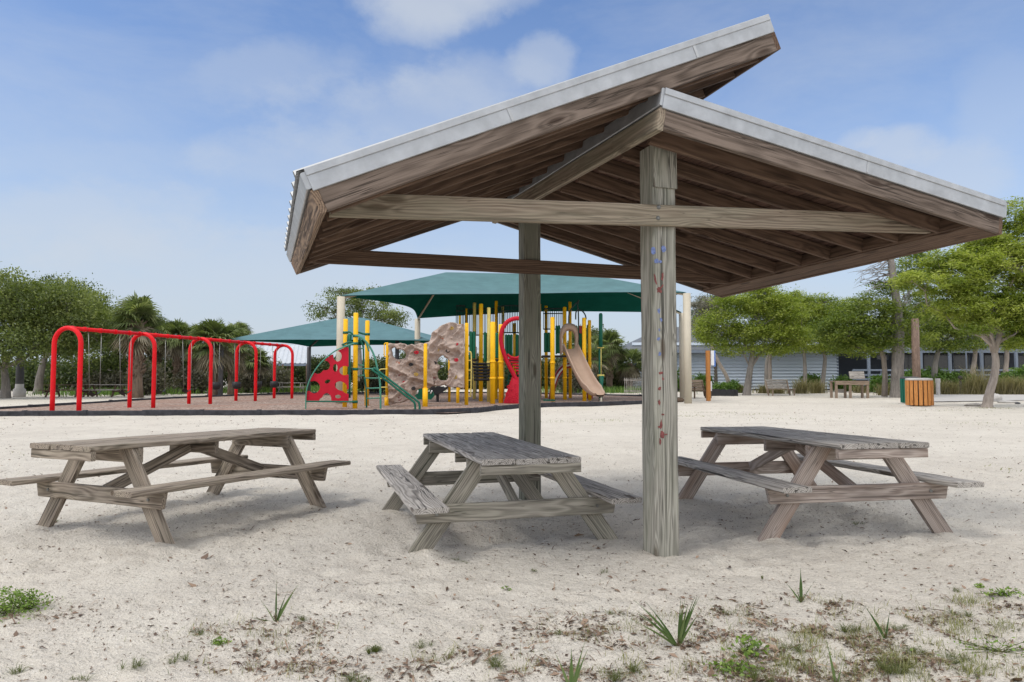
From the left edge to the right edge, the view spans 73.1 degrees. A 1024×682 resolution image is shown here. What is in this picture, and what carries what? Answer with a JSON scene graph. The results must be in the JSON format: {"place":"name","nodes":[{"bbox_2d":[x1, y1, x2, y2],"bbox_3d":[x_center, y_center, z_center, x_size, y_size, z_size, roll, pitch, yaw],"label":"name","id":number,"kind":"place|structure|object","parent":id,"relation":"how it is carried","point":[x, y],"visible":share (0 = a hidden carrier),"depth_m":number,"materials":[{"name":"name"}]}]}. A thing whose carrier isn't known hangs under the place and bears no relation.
{"place":"outdoors","nodes":[
{"label":"outdoors","id":0,"kind":"place"},
{"bbox_2d":[26,385,693,396],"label":"rough grass","id":1,"kind":"structure","parent":0,"point":[618,389],"depth_m":50.96,"materials":[{"name":"green plant"}]},
{"bbox_2d":[0,379,1023,681],"bbox_3d":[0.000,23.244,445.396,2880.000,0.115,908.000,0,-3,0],"label":"sand ground","id":2,"kind":"structure","parent":0,"point":[372,441],"depth_m":5.05,"materials":[{"name":"beige sand"}]},
{"bbox_2d":[12,340,25,396],"bbox_3d":[-30.159,1.679,42.351,0.680,3.700,0.663,0,-3,0],"label":"post","id":3,"kind":"object","parent":2,"relation":"on","point":[19,389],"visible":0.71,"depth_m":42.14,"materials":[{"name":"concrete"}]},
{"bbox_2d":[0,586,51,622],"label":"leafy weed","id":4,"kind":"object","parent":2,"relation":"on","point":[3,603],"visible":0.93,"depth_m":3.92,"materials":[{"name":"green plant"}]},
{"bbox_2d":[1,588,53,614],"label":"leafy weed","id":5,"kind":"object","parent":2,"relation":"on","point":[29,601],"visible":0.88,"depth_m":3.97,"materials":[{"name":"green plant"}]},
{"bbox_2d":[38,384,94,396],"bbox_3d":[-27.221,3.065,42.283,2.400,0.803,1.752,0,-3,-6],"label":"picnic table","id":6,"kind":"object","parent":2,"relation":"on","point":[57,390],"visible":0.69,"depth_m":42.40,"materials":[{"name":"grey wood"}]},
{"bbox_2d":[6,271,147,393],"bbox_3d":[-32.407,-0.515,49.857,10.916,9.148,6.898,0,-3,0],"label":"oak tree","id":7,"kind":"object","parent":2,"relation":"on","point":[39,377],"visible":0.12,"depth_m":49.84,"materials":[{"name":"green plant"}]},
{"bbox_2d":[82,384,127,396],"bbox_3d":[-25.317,3.096,42.905,2.400,0.803,1.752,0,-3,-3],"label":"picnic table","id":8,"kind":"object","parent":2,"relation":"on","point":[113,390],"visible":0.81,"depth_m":42.60,"materials":[{"name":"grey wood"}]},
{"bbox_2d":[0,428,350,543],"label":"picnic table","id":9,"kind":"object","parent":2,"relation":"on","point":[232,464],"visible":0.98,"depth_m":6.07,"materials":[{"name":"brown wood"}]},
{"bbox_2d":[254,580,297,621],"bbox_3d":[-1.298,1.424,3.766,0.248,0.232,0.048,0,-3,-2],"label":"palmetto seedling","id":10,"kind":"object","parent":2,"relation":"on","point":[279,614],"visible":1,"depth_m":3.77,"materials":[{"name":"plant"}]},
{"bbox_2d":[263,345,307,384],"bbox_3d":[-21.966,2.787,65.968,5.230,5.024,10.016,1,-3,-17],"label":"open shelter","id":11,"kind":"object","parent":2,"relation":"on","point":[300,354],"visible":0.38,"depth_m":63.80,"materials":[{"name":"white metal"}]},
{"bbox_2d":[0,393,641,412],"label":"playground mulch","id":12,"kind":"object","parent":2,"relation":"on","point":[278,402],"visible":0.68,"depth_m":31.32,"materials":[{"name":"brown wood"}]},
{"bbox_2d":[49,326,293,410],"bbox_3d":[-13.950,1.390,30.894,1.213,3.153,14.758,-1,-3,11],"label":"swing set","id":13,"kind":"object","parent":12,"relation":"on","point":[77,332],"visible":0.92,"depth_m":27.36,"materials":[{"name":"red paint"}]},
{"bbox_2d":[218,318,476,394],"bbox_3d":[-10.482,1.087,48.005,15.563,5.438,10.300,0,-3,0],"label":"shade canopy","id":14,"kind":"object","parent":12,"relation":"on","point":[317,334],"visible":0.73,"depth_m":45.61,"materials":[{"name":"blue fabric"}]},
{"bbox_2d":[305,313,420,408],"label":"climbing tower","id":15,"kind":"structure","parent":12,"relation":"on","point":[333,377],"depth_m":26.47,"materials":[{"name":"yellow paint"}]},
{"bbox_2d":[379,322,468,406],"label":"rock climbing wall","id":16,"kind":"structure","parent":12,"relation":"on","point":[415,369],"depth_m":28.98,"materials":[{"name":"beige stone"}]},
{"bbox_2d":[336,272,691,403],"bbox_3d":[1.060,-0.221,37.406,17.988,7.010,12.660,0,-3,0],"label":"shade canopy","id":17,"kind":"object","parent":12,"relation":"on","point":[441,294],"visible":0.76,"depth_m":36.01,"materials":[{"name":"teal fabric"}]},
{"bbox_2d":[448,300,605,403],"bbox_3d":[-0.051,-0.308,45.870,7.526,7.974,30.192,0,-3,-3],"label":"play structure","id":18,"kind":"object","parent":12,"relation":"on","point":[494,353],"visible":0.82,"depth_m":33.97,"materials":[{"name":"yellow paint"}]},
{"bbox_2d":[597,313,603,400],"bbox_3d":[4.432,0.854,34.643,0.348,4.492,0.547,0,-3,0],"label":"spinner pole","id":19,"kind":"object","parent":12,"relation":"on","point":[599,347],"visible":0.81,"depth_m":34.50,"materials":[{"name":"metal"}]},
{"bbox_2d":[0,391,641,415],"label":"playground border","id":20,"kind":"object","parent":2,"relation":"on","point":[276,412],"visible":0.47,"depth_m":23.43,"materials":[{"name":"black plastic"}]},
{"bbox_2d":[299,354,364,387],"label":"thicket bush","id":21,"kind":"object","parent":2,"relation":"on","point":[324,364],"visible":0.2,"depth_m":65.36,"materials":[{"name":"green plant"}]},
{"bbox_2d":[351,354,385,380],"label":"thicket bush","id":22,"kind":"object","parent":2,"relation":"on","point":[381,362],"visible":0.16,"depth_m":66.78,"materials":[{"name":"green plant"}]},
{"bbox_2d":[376,432,641,552],"bbox_3d":[-0.215,1.343,6.289,1.876,0.840,2.550,1,-3,-17],"label":"picnic table","id":23,"kind":"object","parent":2,"relation":"on","point":[504,461],"visible":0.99,"depth_m":5.51,"materials":[{"name":"grey wood"}]},
{"bbox_2d":[0,450,1022,681],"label":"shell grit","id":24,"kind":"object","parent":2,"relation":"on","point":[192,663],"visible":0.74,"depth_m":3.76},
{"bbox_2d":[0,446,1023,681],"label":"leaf litter","id":25,"kind":"object","parent":2,"relation":"on","point":[709,673],"visible":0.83,"depth_m":3.51,"materials":[{"name":"brown plant"}]},
{"bbox_2d":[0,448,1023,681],"bbox_3d":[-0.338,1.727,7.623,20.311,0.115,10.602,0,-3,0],"label":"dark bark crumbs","id":26,"kind":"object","parent":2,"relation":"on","point":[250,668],"visible":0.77,"depth_m":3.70,"materials":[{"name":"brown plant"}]},
{"bbox_2d":[0,402,1023,587],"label":"scattered leaf flecks","id":27,"kind":"object","parent":2,"relation":"on","point":[499,493],"visible":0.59,"depth_m":7.11,"materials":[{"name":"brown plant"}]},
{"bbox_2d":[7,589,1021,681],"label":"dry grass debris","id":28,"kind":"object","parent":2,"relation":"on","point":[652,638],"visible":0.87,"depth_m":3.41,"materials":[{"name":"plant"}]},
{"bbox_2d":[10,585,1023,681],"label":"sparse grass","id":29,"kind":"structure","parent":2,"relation":"on","point":[844,658],"depth_m":3.44,"materials":[{"name":"green plant"}]},
{"bbox_2d":[541,353,562,388],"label":"thicket bush","id":30,"kind":"object","parent":2,"relation":"on","point":[543,371],"visible":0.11,"depth_m":64.91,"materials":[{"name":"green plant"}]},
{"bbox_2d":[556,643,587,681],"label":"palmetto seedling","id":31,"kind":"object","parent":2,"relation":"on","point":[573,677],"visible":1,"depth_m":2.94,"materials":[{"name":"plant"}]},
{"bbox_2d":[598,658,653,681],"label":"grass tuft","id":32,"kind":"object","parent":2,"relation":"on","point":[615,676],"visible":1,"depth_m":3.07,"materials":[{"name":"green plant"}]},
{"bbox_2d":[284,14,1008,556],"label":"picnic pavilion","id":33,"kind":"structure","parent":2,"relation":"on","point":[658,174],"depth_m":5.22,"materials":[{"name":"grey wood"}]},
{"bbox_2d":[631,597,698,645],"bbox_3d":[0.768,1.396,3.435,0.338,0.256,0.131,0,-3,0],"label":"palmetto seedling","id":34,"kind":"object","parent":2,"relation":"on","point":[682,628],"visible":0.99,"depth_m":3.42,"materials":[{"name":"plant"}]},
{"bbox_2d":[692,380,712,398],"bbox_3d":[10.829,2.802,40.086,1.350,1.095,0.890,1,-3,-26],"label":"wooden bench","id":35,"kind":"object","parent":2,"relation":"on","point":[697,385],"visible":0.6,"depth_m":40.45,"materials":[{"name":"brown wood"}]},
{"bbox_2d":[705,351,715,400],"bbox_3d":[10.394,1.861,36.061,0.517,2.720,0.211,0,-3,0],"label":"sign post","id":36,"kind":"object","parent":2,"relation":"on","point":[708,380],"visible":0.94,"depth_m":35.99,"materials":[{"name":"orange wood"}]},
{"bbox_2d":[691,295,730,382],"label":"feathery tree","id":37,"kind":"object","parent":2,"relation":"on","point":[700,305],"visible":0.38,"depth_m":52.74,"materials":[{"name":"green plant"}]},
{"bbox_2d":[410,589,1023,681],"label":"green grass","id":38,"kind":"structure","parent":2,"relation":"on","point":[966,670],"depth_m":3.26,"materials":[{"name":"green plant"}]},
{"bbox_2d":[712,389,737,395],"bbox_3d":[13.427,3.307,44.001,1.857,0.510,0.098,-1,-3,12],"label":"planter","id":39,"kind":"object","parent":2,"relation":"on","point":[724,392],"visible":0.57,"depth_m":43.97,"materials":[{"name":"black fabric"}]},
{"bbox_2d":[689,658,766,679],"bbox_3d":[0.991,1.487,3.155,0.358,0.058,0.194,0,-3,0],"label":"leafy weed","id":40,"kind":"object","parent":2,"relation":"on","point":[728,667],"visible":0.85,"depth_m":3.15,"materials":[{"name":"green plant"}]},
{"bbox_2d":[721,634,769,663],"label":"leafy weed","id":41,"kind":"object","parent":2,"relation":"on","point":[749,650],"visible":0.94,"depth_m":3.33,"materials":[{"name":"green plant"}]},
{"bbox_2d":[691,285,821,394],"bbox_3d":[16.118,-0.309,46.006,9.598,8.219,5.455,-1,-3,14],"label":"feathery tree","id":42,"kind":"object","parent":2,"relation":"on","point":[778,306],"visible":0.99,"depth_m":45.53,"materials":[{"name":"green plant"}]},
{"bbox_2d":[744,666,779,681],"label":"grass tuft","id":43,"kind":"object","parent":2,"relation":"on","point":[754,676],"visible":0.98,"depth_m":3.05,"materials":[{"name":"green plant"}]},
{"bbox_2d":[738,291,812,384],"bbox_3d":[20.742,0.067,54.910,6.678,8.268,4.692,0,-3,0],"label":"feathery tree","id":44,"kind":"object","parent":2,"relation":"on","point":[766,368],"visible":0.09,"depth_m":54.85,"materials":[{"name":"green plant"}]},
{"bbox_2d":[764,379,794,395],"bbox_3d":[17.469,3.045,45.034,1.751,1.095,0.851,1,-3,-14],"label":"wooden bench","id":45,"kind":"object","parent":2,"relation":"on","point":[776,385],"visible":0.98,"depth_m":45.30,"materials":[{"name":"beige wood"}]},
{"bbox_2d":[622,327,1023,390],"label":"building","id":46,"kind":"structure","parent":2,"relation":"on","point":[788,366],"depth_m":59.93,"materials":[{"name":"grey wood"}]},
{"bbox_2d":[923,353,933,372],"bbox_3d":[37.960,2.124,62.872,0.947,2.391,0.031,0,-3,0],"label":"door","id":47,"kind":"structure","parent":46,"relation":"in","point":[928,357],"depth_m":62.89,"materials":[{"name":"grey glass"}]},
{"bbox_2d":[938,353,947,372],"bbox_3d":[39.244,2.153,62.870,0.832,2.333,0.031,0,-3,0],"label":"door","id":48,"kind":"structure","parent":46,"relation":"in","point":[943,358],"depth_m":62.87,"materials":[{"name":"grey glass"}]},
{"bbox_2d":[952,353,969,368],"bbox_3d":[40.859,1.832,62.865,1.510,1.854,0.071,0,-3,0],"label":"window","id":49,"kind":"structure","parent":46,"relation":"in","point":[959,361],"depth_m":62.87,"materials":[{"name":"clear glass"}]},
{"bbox_2d":[984,353,1003,377],"bbox_3d":[43.882,2.182,62.869,1.721,2.508,0.031,0,-3,0],"label":"window","id":50,"kind":"structure","parent":46,"relation":"in","point":[987,356],"depth_m":62.87,"materials":[{"name":"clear glass"}]},
{"bbox_2d":[678,426,983,541],"bbox_3d":[2.736,1.301,6.669,1.812,0.872,2.555,0,-3,-9],"label":"picnic table","id":51,"kind":"object","parent":2,"relation":"on","point":[825,452],"visible":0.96,"depth_m":5.84,"materials":[{"name":"grey wood"}]},
{"bbox_2d":[800,297,870,388],"bbox_3d":[25.112,0.322,54.129,7.564,7.737,4.650,0,-3,0],"label":"feathery tree","id":52,"kind":"object","parent":2,"relation":"on","point":[824,366],"visible":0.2,"depth_m":53.79,"materials":[{"name":"green plant"}]},
{"bbox_2d":[828,374,855,391],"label":"leafy shrub","id":53,"kind":"object","parent":2,"relation":"on","point":[839,378],"visible":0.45,"depth_m":56.62,"materials":[{"name":"green plant"}]},
{"bbox_2d":[830,371,868,397],"bbox_3d":[19.851,2.589,40.585,2.088,1.609,0.894,0,-3,0],"label":"bench","id":54,"kind":"object","parent":2,"relation":"on","point":[856,375],"visible":0.91,"depth_m":40.76,"materials":[{"name":"beige wood"}]},
{"bbox_2d":[868,651,922,677],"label":"grass tuft","id":55,"kind":"object","parent":2,"relation":"on","point":[896,669],"visible":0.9,"depth_m":3.11,"materials":[{"name":"green plant"}]},
{"bbox_2d":[900,377,918,402],"bbox_3d":[18.885,2.311,32.794,0.796,1.240,0.797,0,-3,0],"label":"litter bin","id":56,"kind":"object","parent":2,"relation":"on","point":[902,389],"visible":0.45,"depth_m":32.71,"materials":[{"name":"green plastic"}]},
{"bbox_2d":[905,378,933,405],"bbox_3d":[17.743,2.203,30.089,1.079,1.190,1.079,0,-3,0],"label":"litter bin","id":57,"kind":"object","parent":2,"relation":"on","point":[919,391],"visible":1,"depth_m":29.67,"materials":[{"name":"orange wood"}]},
{"bbox_2d":[904,306,986,381],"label":"feathery tree","id":58,"kind":"object","parent":2,"relation":"on","point":[944,331],"visible":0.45,"depth_m":49.46,"materials":[{"name":"green plant"}]},
{"bbox_2d":[882,196,1023,407],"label":"feathery tree","id":59,"kind":"object","parent":2,"relation":"on","point":[974,294],"visible":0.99,"depth_m":28.40,"materials":[{"name":"green plant"}]},
{"bbox_2d":[910,637,1023,659],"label":"leafy weed","id":60,"kind":"object","parent":2,"relation":"on","point":[996,650],"visible":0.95,"depth_m":3.36,"materials":[{"name":"green plant"}]},
{"bbox_2d":[976,586,1023,599],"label":"leafy weed","id":61,"kind":"object","parent":2,"relation":"on","point":[1003,591],"visible":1,"depth_m":4.18,"materials":[{"name":"green plant"}]},
{"bbox_2d":[999,364,1023,384],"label":"leafy shrub","id":62,"kind":"object","parent":2,"relation":"on","point":[1020,371],"visible":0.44,"depth_m":49.73,"materials":[{"name":"green plant"}]},
{"bbox_2d":[0,0,1023,367],"label":"sky","id":63,"kind":"structure","parent":0,"point":[154,148],"materials":[{"name":"blue"}]},
{"bbox_2d":[788,377,819,393],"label":"ornamental grass","id":64,"kind":"object","parent":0,"point":[802,387],"depth_m":49.72,"materials":[{"name":"green plant"}]},
{"bbox_2d":[808,378,827,392],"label":"ornamental grass","id":65,"kind":"object","parent":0,"point":[817,388],"depth_m":50.72,"materials":[{"name":"plant"}]},
{"bbox_2d":[940,379,964,394],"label":"ornamental grass","id":66,"kind":"object","parent":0,"point":[955,390],"depth_m":46.65,"materials":[{"name":"plant"}]},
{"bbox_2d":[956,376,986,394],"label":"ornamental grass","id":67,"kind":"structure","parent":0,"point":[968,387],"depth_m":46.64,"materials":[{"name":"green plant"}]},
{"bbox_2d":[934,394,1023,401],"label":"concrete path","id":68,"kind":"structure","parent":0,"point":[960,397],"depth_m":40.26,"materials":[{"name":"grey concrete"}]},
{"bbox_2d":[911,318,920,377],"bbox_3d":[23.759,1.060,40.615,0.450,4.767,0.450,0,-3,0],"label":"pole","id":69,"kind":"object","parent":68,"relation":"on","point":[915,347],"visible":0.79,"depth_m":40.49,"materials":[{"name":"brown wood"}]},
{"bbox_2d":[981,376,1018,393],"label":"ornamental grass","id":70,"kind":"object","parent":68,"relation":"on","point":[1000,387],"depth_m":46.62,"materials":[{"name":"green plant"}]},
{"bbox_2d":[952,363,1006,393],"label":"ornamental grass","id":71,"kind":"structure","parent":0,"point":[981,385],"depth_m":46.64,"materials":[{"name":"plant"}]},
{"bbox_2d":[999,373,1023,394],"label":"ornamental grass","id":72,"kind":"object","parent":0,"point":[1012,388],"depth_m":46.64,"materials":[{"name":"plant"}]},
{"label":"outer ground","id":73,"kind":"structure","parent":0,"visible":0},
{"bbox_2d":[0,356,69,390],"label":"thicket bush","id":74,"kind":"object","parent":73,"relation":"on","point":[29,376],"visible":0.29,"depth_m":56.85,"materials":[{"name":"green plant"}]},
{"bbox_2d":[0,261,119,398],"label":"oak tree","id":75,"kind":"object","parent":73,"relation":"on","point":[52,304],"visible":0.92,"depth_m":39.33,"materials":[{"name":"green plant"}]},
{"bbox_2d":[35,354,87,391],"bbox_3d":[-34.843,2.537,56.227,7.545,3.338,5.999,0,-3,0],"label":"thicket bush","id":76,"kind":"object","parent":73,"relation":"on","point":[62,376],"visible":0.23,"depth_m":54.77,"materials":[{"name":"green plant"}]},
{"bbox_2d":[63,369,127,390],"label":"dry shrub","id":77,"kind":"object","parent":73,"relation":"on","point":[113,377],"visible":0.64,"depth_m":49.40,"materials":[{"name":"green plant"}]},
{"bbox_2d":[62,353,157,388],"bbox_3d":[-30.868,2.333,54.008,7.704,3.527,5.370,-1,-3,25],"label":"thicket bush","id":78,"kind":"object","parent":73,"relation":"on","point":[111,366],"visible":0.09,"depth_m":52.96,"materials":[{"name":"green plant"}]},
{"bbox_2d":[103,290,171,397],"bbox_3d":[-22.371,0.193,41.408,3.874,6.585,4.064,-2,-4,40],"label":"sabal palm","id":79,"kind":"object","parent":73,"relation":"on","point":[134,313],"visible":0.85,"depth_m":40.64,"materials":[{"name":"green plant"}]},
{"bbox_2d":[119,359,177,394],"bbox_3d":[-23.944,2.405,46.083,3.870,2.608,3.516,0,-3,0],"label":"dry shrub","id":80,"kind":"object","parent":73,"relation":"on","point":[147,378],"visible":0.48,"depth_m":45.67,"materials":[{"name":"green plant"}]},
{"bbox_2d":[144,320,175,370],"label":"sabal palm","id":81,"kind":"object","parent":73,"relation":"on","point":[159,357],"visible":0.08,"depth_m":53.83,"materials":[{"name":"green plant"}]},
{"bbox_2d":[144,356,202,387],"bbox_3d":[-28.411,2.362,56.874,7.699,3.751,5.340,0,-3,0],"label":"thicket bush","id":82,"kind":"object","parent":73,"relation":"on","point":[169,364],"visible":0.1,"depth_m":56.02,"materials":[{"name":"green plant"}]},
{"bbox_2d":[156,317,199,391],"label":"sabal palm","id":83,"kind":"object","parent":73,"relation":"on","point":[175,348],"visible":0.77,"depth_m":49.59,"materials":[{"name":"green plant"}]},
{"bbox_2d":[169,365,224,393],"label":"dry shrub","id":84,"kind":"object","parent":73,"relation":"on","point":[197,382],"visible":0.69,"depth_m":49.45,"materials":[{"name":"green plant"}]},
{"bbox_2d":[182,318,240,394],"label":"sabal palm","id":85,"kind":"object","parent":73,"relation":"on","point":[214,328],"visible":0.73,"depth_m":42.84,"materials":[{"name":"green plant"}]},
{"bbox_2d":[223,324,261,394],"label":"sabal palm","id":86,"kind":"object","parent":73,"relation":"on","point":[244,350],"visible":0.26,"depth_m":47.70,"materials":[{"name":"green plant"}]},
{"bbox_2d":[226,361,271,392],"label":"dry shrub","id":87,"kind":"object","parent":73,"relation":"on","point":[246,384],"visible":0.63,"depth_m":51.29,"materials":[{"name":"green plant"}]},
{"bbox_2d":[242,346,271,392],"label":"sabal palm","id":88,"kind":"object","parent":73,"relation":"on","point":[262,367],"visible":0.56,"depth_m":51.53,"materials":[{"name":"green plant"}]},
{"bbox_2d":[264,365,301,390],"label":"dry shrub","id":89,"kind":"object","parent":73,"relation":"on","point":[283,376],"visible":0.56,"depth_m":54.49,"materials":[{"name":"green plant"}]},
{"bbox_2d":[279,366,311,385],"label":"thicket bush","id":90,"kind":"object","parent":73,"relation":"on","point":[299,374],"visible":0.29,"depth_m":66.86,"materials":[{"name":"green plant"}]},
{"bbox_2d":[302,283,411,381],"bbox_3d":[-13.844,-0.401,62.251,10.284,9.849,5.493,0,-3,0],"label":"tree","id":91,"kind":"object","parent":73,"relation":"on","point":[356,305],"visible":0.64,"depth_m":61.75,"materials":[{"name":"green plant"}]},
{"bbox_2d":[351,366,385,391],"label":"dry shrub","id":92,"kind":"object","parent":73,"relation":"on","point":[372,383],"visible":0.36,"depth_m":51.48,"materials":[{"name":"green plant"}]},
{"bbox_2d":[401,354,447,388],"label":"thicket bush","id":93,"kind":"object","parent":73,"relation":"on","point":[442,370],"visible":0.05,"depth_m":63.48,"materials":[{"name":"green plant"}]},
{"bbox_2d":[439,352,486,388],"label":"thicket bush","id":94,"kind":"object","parent":73,"relation":"on","point":[469,377],"visible":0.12,"depth_m":65.22,"materials":[{"name":"green plant"}]},
{"bbox_2d":[486,356,543,388],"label":"thicket bush","id":95,"kind":"object","parent":73,"relation":"on","point":[506,373],"visible":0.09,"depth_m":66.92,"materials":[{"name":"green plant"}]},
{"bbox_2d":[544,361,596,392],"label":"dry shrub","id":96,"kind":"object","parent":73,"relation":"on","point":[576,385],"visible":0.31,"depth_m":51.57,"materials":[{"name":"green plant"}]},
{"bbox_2d":[555,356,625,386],"bbox_3d":[7.126,2.625,60.126,6.914,3.539,5.054,1,-3,-19],"label":"thicket bush","id":97,"kind":"object","parent":73,"relation":"on","point":[614,375],"visible":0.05,"depth_m":59.01,"materials":[{"name":"green plant"}]},
{"bbox_2d":[586,339,614,380],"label":"sabal palm","id":98,"kind":"object","parent":73,"relation":"on","point":[594,361],"visible":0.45,"depth_m":53.41,"materials":[{"name":"green plant"}]},
{"bbox_2d":[592,328,630,388],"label":"sabal palm","id":99,"kind":"object","parent":73,"relation":"on","point":[609,335],"visible":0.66,"depth_m":55.62,"materials":[{"name":"green plant"}]},
{"bbox_2d":[613,348,641,387],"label":"sabal palm","id":100,"kind":"object","parent":73,"relation":"on","point":[628,369],"visible":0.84,"depth_m":57.46,"materials":[{"name":"green plant"}]},
{"bbox_2d":[712,378,743,392],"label":"leafy shrub","id":101,"kind":"object","parent":73,"relation":"on","point":[733,384],"visible":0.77,"depth_m":51.49,"materials":[{"name":"green plant"}]},
{"bbox_2d":[775,287,841,384],"bbox_3d":[23.065,-0.117,54.123,6.511,8.568,4.439,0,-3,0],"label":"feathery tree","id":102,"kind":"object","parent":73,"relation":"on","point":[821,300],"visible":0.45,"depth_m":53.61,"materials":[{"name":"green plant"}]},
{"bbox_2d":[798,250,949,397],"bbox_3d":[22.578,-1.256,42.394,10.026,9.684,5.466,0,-3,0],"label":"feathery tree","id":103,"kind":"object","parent":73,"relation":"on","point":[834,327],"visible":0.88,"depth_m":41.60,"materials":[{"name":"green plant"}]},
{"bbox_2d":[866,373,890,392],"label":"leafy shrub","id":104,"kind":"object","parent":73,"relation":"on","point":[876,380],"visible":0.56,"depth_m":51.52,"materials":[{"name":"green plant"}]},
{"bbox_2d":[932,368,968,385],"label":"leafy shrub","id":105,"kind":"object","parent":73,"relation":"on","point":[942,376],"visible":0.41,"depth_m":49.53,"materials":[{"name":"green plant"}]},
{"bbox_2d":[943,310,1008,374],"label":"feathery tree","id":106,"kind":"object","parent":73,"relation":"on","point":[983,344],"visible":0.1,"depth_m":54.80,"materials":[{"name":"green plant"}]},
{"bbox_2d":[987,291,1022,372],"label":"feathery tree","id":107,"kind":"object","parent":73,"relation":"on","point":[1006,359],"visible":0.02,"depth_m":54.87,"materials":[{"name":"green plant"}]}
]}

